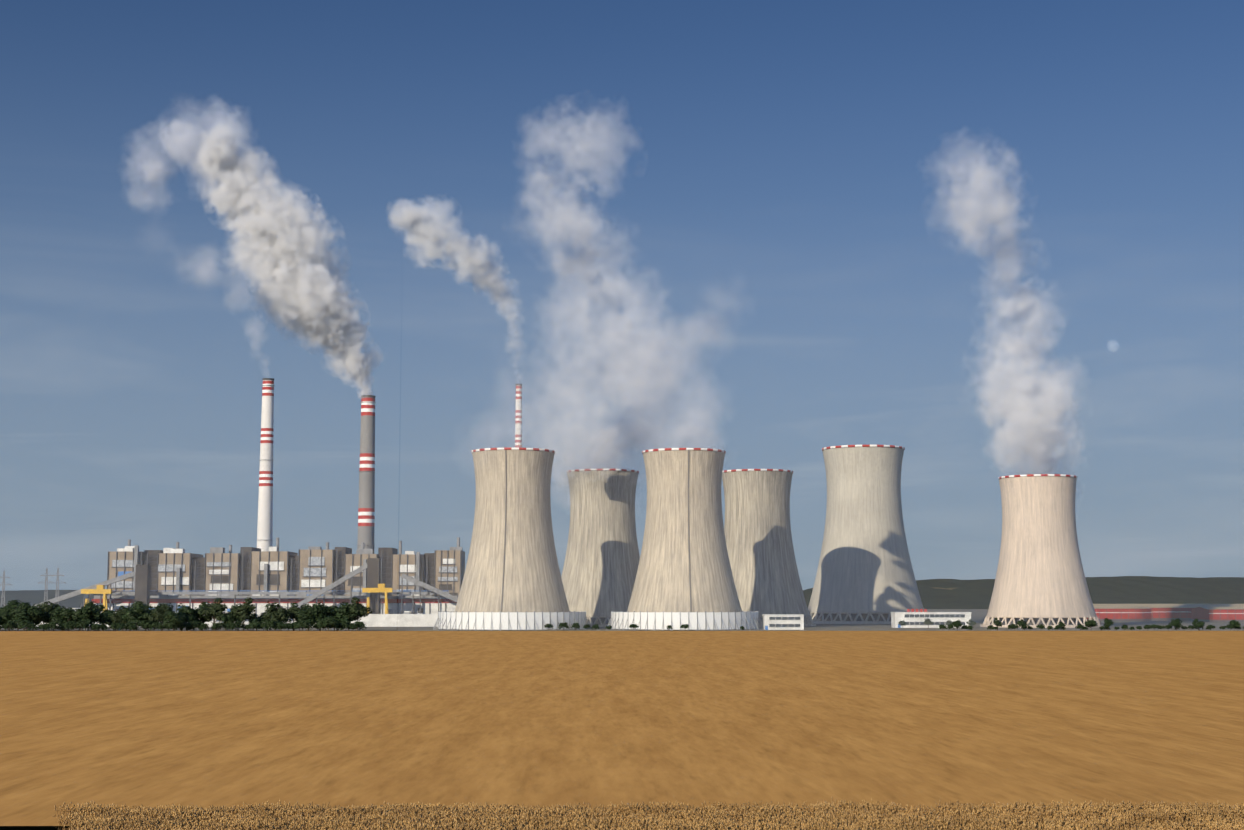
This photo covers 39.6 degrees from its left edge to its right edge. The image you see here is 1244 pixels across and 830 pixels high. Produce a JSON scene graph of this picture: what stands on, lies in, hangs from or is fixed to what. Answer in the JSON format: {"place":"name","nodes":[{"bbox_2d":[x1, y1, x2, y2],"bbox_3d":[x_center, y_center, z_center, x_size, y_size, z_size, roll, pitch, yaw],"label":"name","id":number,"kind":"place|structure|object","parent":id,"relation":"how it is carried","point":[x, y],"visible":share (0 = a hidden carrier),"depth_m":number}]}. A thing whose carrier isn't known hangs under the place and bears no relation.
{"place":"outdoors","nodes":[
{"label":"outdoors","id":0,"kind":"place"},
{"bbox_2d":[0,571,11,606],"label":"pylon","id":1,"kind":"object","parent":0,"point":[2,584],"depth_m":1468.90},
{"bbox_2d":[0,605,14,623],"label":"tree","id":2,"kind":"object","parent":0,"point":[6,614],"visible":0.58,"depth_m":911.32},
{"bbox_2d":[9,602,44,622],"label":"tree","id":3,"kind":"object","parent":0,"point":[24,611],"visible":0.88,"depth_m":893.22},
{"bbox_2d":[40,568,53,600],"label":"pylon","id":4,"kind":"object","parent":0,"point":[46,578],"depth_m":1450.26},
{"bbox_2d":[0,590,99,607],"bbox_3d":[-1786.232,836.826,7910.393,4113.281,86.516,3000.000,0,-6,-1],"label":"hill terrain","id":5,"kind":"structure","parent":0,"point":[33,596],"depth_m":7127.53},
{"bbox_2d":[50,568,64,605],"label":"pylon","id":6,"kind":"object","parent":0,"point":[57,573],"depth_m":1450.63},
{"bbox_2d":[81,585,111,609],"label":"gantry crane","id":7,"kind":"object","parent":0,"point":[97,590],"depth_m":1300.80},
{"bbox_2d":[36,612,437,626],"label":"building","id":8,"kind":"structure","parent":0,"point":[389,622],"depth_m":1168.52},
{"bbox_2d":[228,597,256,630],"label":"tree","id":9,"kind":"object","parent":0,"point":[244,611],"visible":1,"depth_m":899.55},
{"bbox_2d":[35,537,464,621],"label":"boiler house","id":10,"kind":"structure","parent":0,"point":[388,554],"depth_m":1375.10},
{"bbox_2d":[257,378,273,550],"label":"chimney","id":11,"kind":"object","parent":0,"point":[268,414],"depth_m":1480.28},
{"bbox_2d":[300,603,311,610],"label":"tree","id":12,"kind":"object","parent":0,"point":[304,607],"visible":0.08,"depth_m":914.54},
{"bbox_2d":[346,597,372,630],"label":"tree","id":13,"kind":"object","parent":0,"point":[362,608],"visible":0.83,"depth_m":896.54},
{"bbox_2d":[356,395,375,548],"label":"chimney","id":14,"kind":"object","parent":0,"point":[368,408],"depth_m":1540.75},
{"bbox_2d":[362,584,392,613],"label":"gantry crane","id":15,"kind":"object","parent":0,"point":[380,589],"depth_m":1304.81},
{"bbox_2d":[433,447,590,630],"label":"cooling tower","id":16,"kind":"structure","parent":0,"point":[559,603],"depth_m":963.33},
{"bbox_2d":[515,384,522,447],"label":"chimney","id":17,"kind":"object","parent":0,"point":[519,405],"depth_m":1692.14},
{"bbox_2d":[561,469,639,626],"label":"cooling tower","id":18,"kind":"structure","parent":0,"point":[584,537],"depth_m":1114.66},
{"bbox_2d":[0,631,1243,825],"bbox_3d":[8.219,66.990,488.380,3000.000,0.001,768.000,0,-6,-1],"label":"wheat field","id":19,"kind":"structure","parent":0,"point":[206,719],"depth_m":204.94},
{"bbox_2d":[0,609,1243,829],"bbox_3d":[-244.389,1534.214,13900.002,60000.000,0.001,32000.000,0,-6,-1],"label":"terrain","id":20,"kind":"structure","parent":0,"point":[976,619],"depth_m":975.40},
{"bbox_2d":[4,621,15,630],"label":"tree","id":21,"kind":"object","parent":20,"relation":"on","point":[9,624],"visible":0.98,"depth_m":878.17},
{"bbox_2d":[0,600,20,630],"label":"tree","id":22,"kind":"object","parent":20,"relation":"on","point":[14,603],"visible":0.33,"depth_m":931.71},
{"bbox_2d":[10,622,20,628],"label":"tree","id":23,"kind":"object","parent":20,"relation":"on","point":[17,623],"visible":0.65,"depth_m":881.08},
{"bbox_2d":[19,620,32,630],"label":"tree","id":24,"kind":"object","parent":20,"relation":"on","point":[23,623],"visible":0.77,"depth_m":875.83},
{"bbox_2d":[27,624,38,630],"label":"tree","id":25,"kind":"object","parent":20,"relation":"on","point":[33,626],"visible":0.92,"depth_m":875.83},
{"bbox_2d":[31,620,41,630],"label":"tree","id":26,"kind":"object","parent":20,"relation":"on","point":[37,622],"visible":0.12,"depth_m":924.84},
{"bbox_2d":[31,601,54,630],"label":"tree","id":27,"kind":"object","parent":20,"relation":"on","point":[47,610],"visible":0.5,"depth_m":905.87},
{"bbox_2d":[37,624,49,630],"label":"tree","id":28,"kind":"object","parent":20,"relation":"on","point":[43,626],"visible":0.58,"depth_m":876.37},
{"bbox_2d":[44,603,59,630],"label":"tree","id":29,"kind":"object","parent":20,"relation":"on","point":[55,607],"visible":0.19,"depth_m":908.86},
{"bbox_2d":[46,622,59,629],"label":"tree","id":30,"kind":"object","parent":20,"relation":"on","point":[53,625],"visible":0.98,"depth_m":876.89},
{"bbox_2d":[58,623,66,629],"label":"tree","id":31,"kind":"object","parent":20,"relation":"on","point":[61,625],"visible":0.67,"depth_m":881.27},
{"bbox_2d":[49,605,81,630],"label":"tree","id":32,"kind":"object","parent":20,"relation":"on","point":[61,613],"visible":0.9,"depth_m":895.51},
{"bbox_2d":[63,621,76,628],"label":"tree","id":33,"kind":"object","parent":20,"relation":"on","point":[71,625],"visible":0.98,"depth_m":875.40},
{"bbox_2d":[75,620,89,630],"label":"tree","id":34,"kind":"object","parent":20,"relation":"on","point":[81,624],"visible":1,"depth_m":876.12},
{"bbox_2d":[72,601,99,630],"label":"tree","id":35,"kind":"object","parent":20,"relation":"on","point":[87,606],"visible":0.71,"depth_m":892.51},
{"bbox_2d":[79,608,108,630],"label":"tree","id":36,"kind":"object","parent":20,"relation":"on","point":[97,618],"visible":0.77,"depth_m":894.16},
{"bbox_2d":[92,623,105,630],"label":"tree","id":37,"kind":"object","parent":20,"relation":"on","point":[96,626],"visible":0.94,"depth_m":875.21},
{"bbox_2d":[97,605,116,630],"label":"tree","id":38,"kind":"object","parent":20,"relation":"on","point":[101,607],"visible":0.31,"depth_m":925.77},
{"bbox_2d":[109,623,120,628],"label":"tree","id":39,"kind":"object","parent":20,"relation":"on","point":[115,626],"visible":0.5,"depth_m":877.91},
{"bbox_2d":[105,610,126,630],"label":"tree","id":40,"kind":"object","parent":20,"relation":"on","point":[116,618],"visible":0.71,"depth_m":900.18},
{"bbox_2d":[118,623,126,629],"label":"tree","id":41,"kind":"object","parent":20,"relation":"on","point":[122,626],"visible":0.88,"depth_m":876.67},
{"bbox_2d":[125,622,136,629],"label":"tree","id":42,"kind":"object","parent":20,"relation":"on","point":[128,624],"visible":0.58,"depth_m":877.55},
{"bbox_2d":[128,624,137,629],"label":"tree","id":43,"kind":"object","parent":20,"relation":"on","point":[133,626],"visible":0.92,"depth_m":875.50},
{"bbox_2d":[120,605,151,630],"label":"tree","id":44,"kind":"object","parent":20,"relation":"on","point":[134,617],"visible":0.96,"depth_m":895.55},
{"bbox_2d":[123,601,153,630],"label":"tree","id":45,"kind":"object","parent":20,"relation":"on","point":[144,605],"visible":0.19,"depth_m":936.08},
{"bbox_2d":[137,620,149,630],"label":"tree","id":46,"kind":"object","parent":20,"relation":"on","point":[143,622],"visible":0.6,"depth_m":880.48},
{"bbox_2d":[141,621,151,630],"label":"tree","id":47,"kind":"object","parent":20,"relation":"on","point":[149,623],"visible":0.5,"depth_m":880.00},
{"bbox_2d":[143,609,154,630],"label":"tree","id":48,"kind":"object","parent":20,"relation":"on","point":[148,611],"visible":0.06,"depth_m":903.48},
{"bbox_2d":[149,622,158,629],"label":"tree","id":49,"kind":"object","parent":20,"relation":"on","point":[153,624],"visible":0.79,"depth_m":878.39},
{"bbox_2d":[156,622,166,628],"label":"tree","id":50,"kind":"object","parent":20,"relation":"on","point":[161,625],"visible":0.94,"depth_m":876.26},
{"bbox_2d":[148,603,177,630],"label":"tree","id":51,"kind":"object","parent":20,"relation":"on","point":[158,614],"visible":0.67,"depth_m":892.57},
{"bbox_2d":[162,611,184,630],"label":"tree","id":52,"kind":"object","parent":20,"relation":"on","point":[173,618],"visible":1,"depth_m":869.12},
{"bbox_2d":[177,621,185,628],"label":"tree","id":53,"kind":"object","parent":20,"relation":"on","point":[181,626],"visible":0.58,"depth_m":877.36},
{"bbox_2d":[175,603,196,630],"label":"tree","id":54,"kind":"object","parent":20,"relation":"on","point":[179,610],"visible":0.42,"depth_m":909.93},
{"bbox_2d":[178,606,199,630],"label":"tree","id":55,"kind":"object","parent":20,"relation":"on","point":[188,618],"visible":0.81,"depth_m":905.94},
{"bbox_2d":[184,621,200,629],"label":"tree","id":56,"kind":"object","parent":20,"relation":"on","point":[193,624],"visible":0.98,"depth_m":877.61},
{"bbox_2d":[193,602,212,630],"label":"tree","id":57,"kind":"object","parent":20,"relation":"on","point":[200,617],"visible":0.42,"depth_m":915.57},
{"bbox_2d":[199,623,208,629],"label":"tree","id":58,"kind":"object","parent":20,"relation":"on","point":[203,625],"visible":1,"depth_m":878.57},
{"bbox_2d":[203,602,213,630],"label":"tree","id":59,"kind":"object","parent":20,"relation":"on","point":[209,618],"visible":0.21,"depth_m":916.03},
{"bbox_2d":[198,598,227,630],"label":"tree","id":60,"kind":"object","parent":20,"relation":"on","point":[215,610],"visible":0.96,"depth_m":907.11},
{"bbox_2d":[211,622,225,630],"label":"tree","id":61,"kind":"object","parent":20,"relation":"on","point":[218,625],"visible":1,"depth_m":878.47},
{"bbox_2d":[219,613,233,630],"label":"tree","id":62,"kind":"object","parent":20,"relation":"on","point":[226,619],"visible":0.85,"depth_m":905.19},
{"bbox_2d":[227,623,236,630],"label":"tree","id":63,"kind":"object","parent":20,"relation":"on","point":[230,626],"visible":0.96,"depth_m":879.13},
{"bbox_2d":[232,621,244,630],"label":"tree","id":64,"kind":"object","parent":20,"relation":"on","point":[239,624],"visible":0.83,"depth_m":880.60},
{"bbox_2d":[227,604,250,630],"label":"tree","id":65,"kind":"object","parent":20,"relation":"on","point":[236,618],"visible":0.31,"depth_m":915.04},
{"bbox_2d":[251,619,261,628],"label":"tree","id":66,"kind":"object","parent":20,"relation":"on","point":[256,624],"visible":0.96,"depth_m":878.84},
{"bbox_2d":[248,613,264,622],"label":"tree","id":67,"kind":"object","parent":20,"relation":"on","point":[258,618],"visible":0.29,"depth_m":906.47},
{"bbox_2d":[258,620,268,630],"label":"tree","id":68,"kind":"object","parent":20,"relation":"on","point":[262,622],"visible":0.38,"depth_m":881.03},
{"bbox_2d":[263,621,276,629],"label":"tree","id":69,"kind":"object","parent":20,"relation":"on","point":[269,624],"visible":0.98,"depth_m":877.03},
{"bbox_2d":[261,601,281,630],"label":"tree","id":70,"kind":"object","parent":20,"relation":"on","point":[270,611],"visible":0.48,"depth_m":905.73},
{"bbox_2d":[269,607,292,630],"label":"tree","id":71,"kind":"object","parent":20,"relation":"on","point":[282,616],"visible":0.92,"depth_m":894.41},
{"bbox_2d":[275,622,286,630],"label":"tree","id":72,"kind":"object","parent":20,"relation":"on","point":[280,625],"visible":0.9,"depth_m":877.19},
{"bbox_2d":[283,623,292,629],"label":"tree","id":73,"kind":"object","parent":20,"relation":"on","point":[289,625],"visible":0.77,"depth_m":878.28},
{"bbox_2d":[286,602,302,630],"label":"tree","id":74,"kind":"object","parent":20,"relation":"on","point":[292,611],"visible":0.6,"depth_m":907.57},
{"bbox_2d":[293,618,302,630],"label":"tree","id":75,"kind":"object","parent":20,"relation":"on","point":[298,621],"visible":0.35,"depth_m":880.39},
{"bbox_2d":[295,620,308,630],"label":"tree","id":76,"kind":"object","parent":20,"relation":"on","point":[300,624],"visible":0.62,"depth_m":877.41},
{"bbox_2d":[301,622,312,629],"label":"tree","id":77,"kind":"object","parent":20,"relation":"on","point":[308,625],"visible":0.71,"depth_m":877.73},
{"bbox_2d":[295,607,319,630],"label":"tree","id":78,"kind":"object","parent":20,"relation":"on","point":[308,613],"visible":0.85,"depth_m":894.33},
{"bbox_2d":[312,602,334,630],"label":"tree","id":79,"kind":"object","parent":20,"relation":"on","point":[322,610],"visible":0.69,"depth_m":898.83},
{"bbox_2d":[318,616,337,630],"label":"tree","id":80,"kind":"object","parent":20,"relation":"on","point":[328,622],"visible":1,"depth_m":873.22},
{"bbox_2d":[330,621,340,630],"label":"tree","id":81,"kind":"object","parent":20,"relation":"on","point":[336,625],"visible":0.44,"depth_m":879.05},
{"bbox_2d":[331,608,340,630],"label":"tree","id":82,"kind":"object","parent":20,"relation":"on","point":[335,618],"visible":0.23,"depth_m":903.60},
{"bbox_2d":[340,621,352,629],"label":"tree","id":83,"kind":"object","parent":20,"relation":"on","point":[344,625],"visible":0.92,"depth_m":878.31},
{"bbox_2d":[334,602,366,630],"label":"tree","id":84,"kind":"object","parent":20,"relation":"on","point":[343,609],"visible":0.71,"depth_m":895.18},
{"bbox_2d":[347,623,357,628],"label":"tree","id":85,"kind":"object","parent":20,"relation":"on","point":[351,625],"visible":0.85,"depth_m":878.55},
{"bbox_2d":[354,621,366,630],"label":"tree","id":86,"kind":"object","parent":20,"relation":"on","point":[361,625],"visible":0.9,"depth_m":883.50},
{"bbox_2d":[544,624,553,628],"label":"bush","id":87,"kind":"object","parent":20,"relation":"on","point":[549,625],"visible":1,"depth_m":918.59},
{"bbox_2d":[558,622,569,630],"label":"bush","id":88,"kind":"object","parent":20,"relation":"on","point":[562,625],"visible":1,"depth_m":916.54},
{"bbox_2d":[571,623,579,630],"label":"bush","id":89,"kind":"object","parent":20,"relation":"on","point":[575,625],"visible":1,"depth_m":920.16},
{"bbox_2d":[592,624,598,629],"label":"bush","id":90,"kind":"object","parent":20,"relation":"on","point":[595,626],"visible":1,"depth_m":916.85},
{"bbox_2d":[629,624,638,628],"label":"bush","id":91,"kind":"object","parent":20,"relation":"on","point":[633,626],"visible":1,"depth_m":926.44},
{"bbox_2d":[680,624,688,628],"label":"bush","id":92,"kind":"object","parent":20,"relation":"on","point":[684,626],"visible":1,"depth_m":925.17},
{"bbox_2d":[898,621,906,627],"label":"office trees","id":93,"kind":"object","parent":20,"relation":"on","point":[902,622],"depth_m":1023.74},
{"bbox_2d":[923,618,932,627],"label":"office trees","id":94,"kind":"object","parent":20,"relation":"on","point":[927,620],"depth_m":1019.04},
{"bbox_2d":[939,624,946,630],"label":"tree","id":95,"kind":"object","parent":20,"relation":"on","point":[942,626],"visible":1,"depth_m":918.63},
{"bbox_2d":[950,620,961,630],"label":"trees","id":96,"kind":"object","parent":20,"relation":"on","point":[957,624],"visible":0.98,"depth_m":915.88},
{"bbox_2d":[966,619,976,625],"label":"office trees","id":97,"kind":"object","parent":20,"relation":"on","point":[969,623],"depth_m":1024.04},
{"bbox_2d":[994,617,1001,630],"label":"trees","id":98,"kind":"object","parent":20,"relation":"on","point":[997,623],"visible":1,"depth_m":917.22},
{"bbox_2d":[1016,619,1029,630],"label":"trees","id":99,"kind":"object","parent":20,"relation":"on","point":[1022,623],"visible":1,"depth_m":917.15},
{"bbox_2d":[1037,624,1044,628],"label":"hedge","id":100,"kind":"object","parent":20,"relation":"on","point":[1041,626],"visible":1,"depth_m":920.19},
{"bbox_2d":[1055,621,1065,628],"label":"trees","id":101,"kind":"object","parent":20,"relation":"on","point":[1061,624],"visible":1,"depth_m":916.98},
{"bbox_2d":[1075,624,1084,630],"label":"hedge","id":102,"kind":"object","parent":20,"relation":"on","point":[1080,626],"visible":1,"depth_m":919.62},
{"bbox_2d":[1084,618,1097,627],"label":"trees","id":103,"kind":"object","parent":20,"relation":"on","point":[1090,623],"visible":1,"depth_m":911.49},
{"bbox_2d":[1102,618,1113,630],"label":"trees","id":104,"kind":"object","parent":20,"relation":"on","point":[1108,623],"visible":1,"depth_m":918.39},
{"bbox_2d":[1143,624,1153,628],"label":"hedge","id":105,"kind":"object","parent":20,"relation":"on","point":[1147,626],"visible":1,"depth_m":919.95},
{"bbox_2d":[1151,624,1159,630],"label":"hedge","id":106,"kind":"object","parent":20,"relation":"on","point":[1155,626],"visible":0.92,"depth_m":920.04},
{"bbox_2d":[1168,618,1182,630],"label":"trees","id":107,"kind":"object","parent":20,"relation":"on","point":[1177,622],"visible":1,"depth_m":918.70},
{"bbox_2d":[1192,619,1204,630],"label":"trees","id":108,"kind":"object","parent":20,"relation":"on","point":[1199,624],"visible":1,"depth_m":919.82},
{"bbox_2d":[1229,620,1240,630],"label":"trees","id":109,"kind":"object","parent":20,"relation":"on","point":[1234,623],"visible":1,"depth_m":915.01},
{"bbox_2d":[0,0,1243,630],"label":"sky","id":110,"kind":"structure","parent":0,"point":[768,234]},
{"bbox_2d":[606,448,762,630],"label":"cooling tower","id":111,"kind":"structure","parent":0,"point":[654,477],"depth_m":965.21},
{"bbox_2d":[722,469,815,626],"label":"cooling tower","id":112,"kind":"structure","parent":0,"point":[774,524],"depth_m":1116.86},
{"bbox_2d":[762,614,803,629],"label":"service building","id":113,"kind":"structure","parent":0,"point":[775,622],"depth_m":966.52},
{"bbox_2d":[808,445,923,623],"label":"cooling tower","id":114,"kind":"structure","parent":0,"point":[857,560],"depth_m":1262.90},
{"bbox_2d":[891,609,970,627],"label":"white office building","id":115,"kind":"structure","parent":0,"point":[956,616],"depth_m":1042.99},
{"bbox_2d":[803,576,1243,608],"bbox_3d":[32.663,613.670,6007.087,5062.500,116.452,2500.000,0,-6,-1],"label":"hill terrain","id":116,"kind":"structure","parent":0,"point":[984,589],"depth_m":5231.74},
{"bbox_2d":[980,474,1102,627],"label":"cooling tower","id":117,"kind":"structure","parent":0,"point":[1053,541],"depth_m":1068.86},
{"bbox_2d":[1087,606,1151,620],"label":"red warehouse","id":118,"kind":"structure","parent":0,"point":[1116,616],"depth_m":1425.14},
{"bbox_2d":[1093,604,1243,620],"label":"red warehouse","id":119,"kind":"structure","parent":0,"point":[1168,613],"depth_m":1486.47},
{"bbox_2d":[1191,607,1243,621],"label":"red warehouse","id":120,"kind":"structure","parent":0,"point":[1210,613],"depth_m":1366.98}
]}

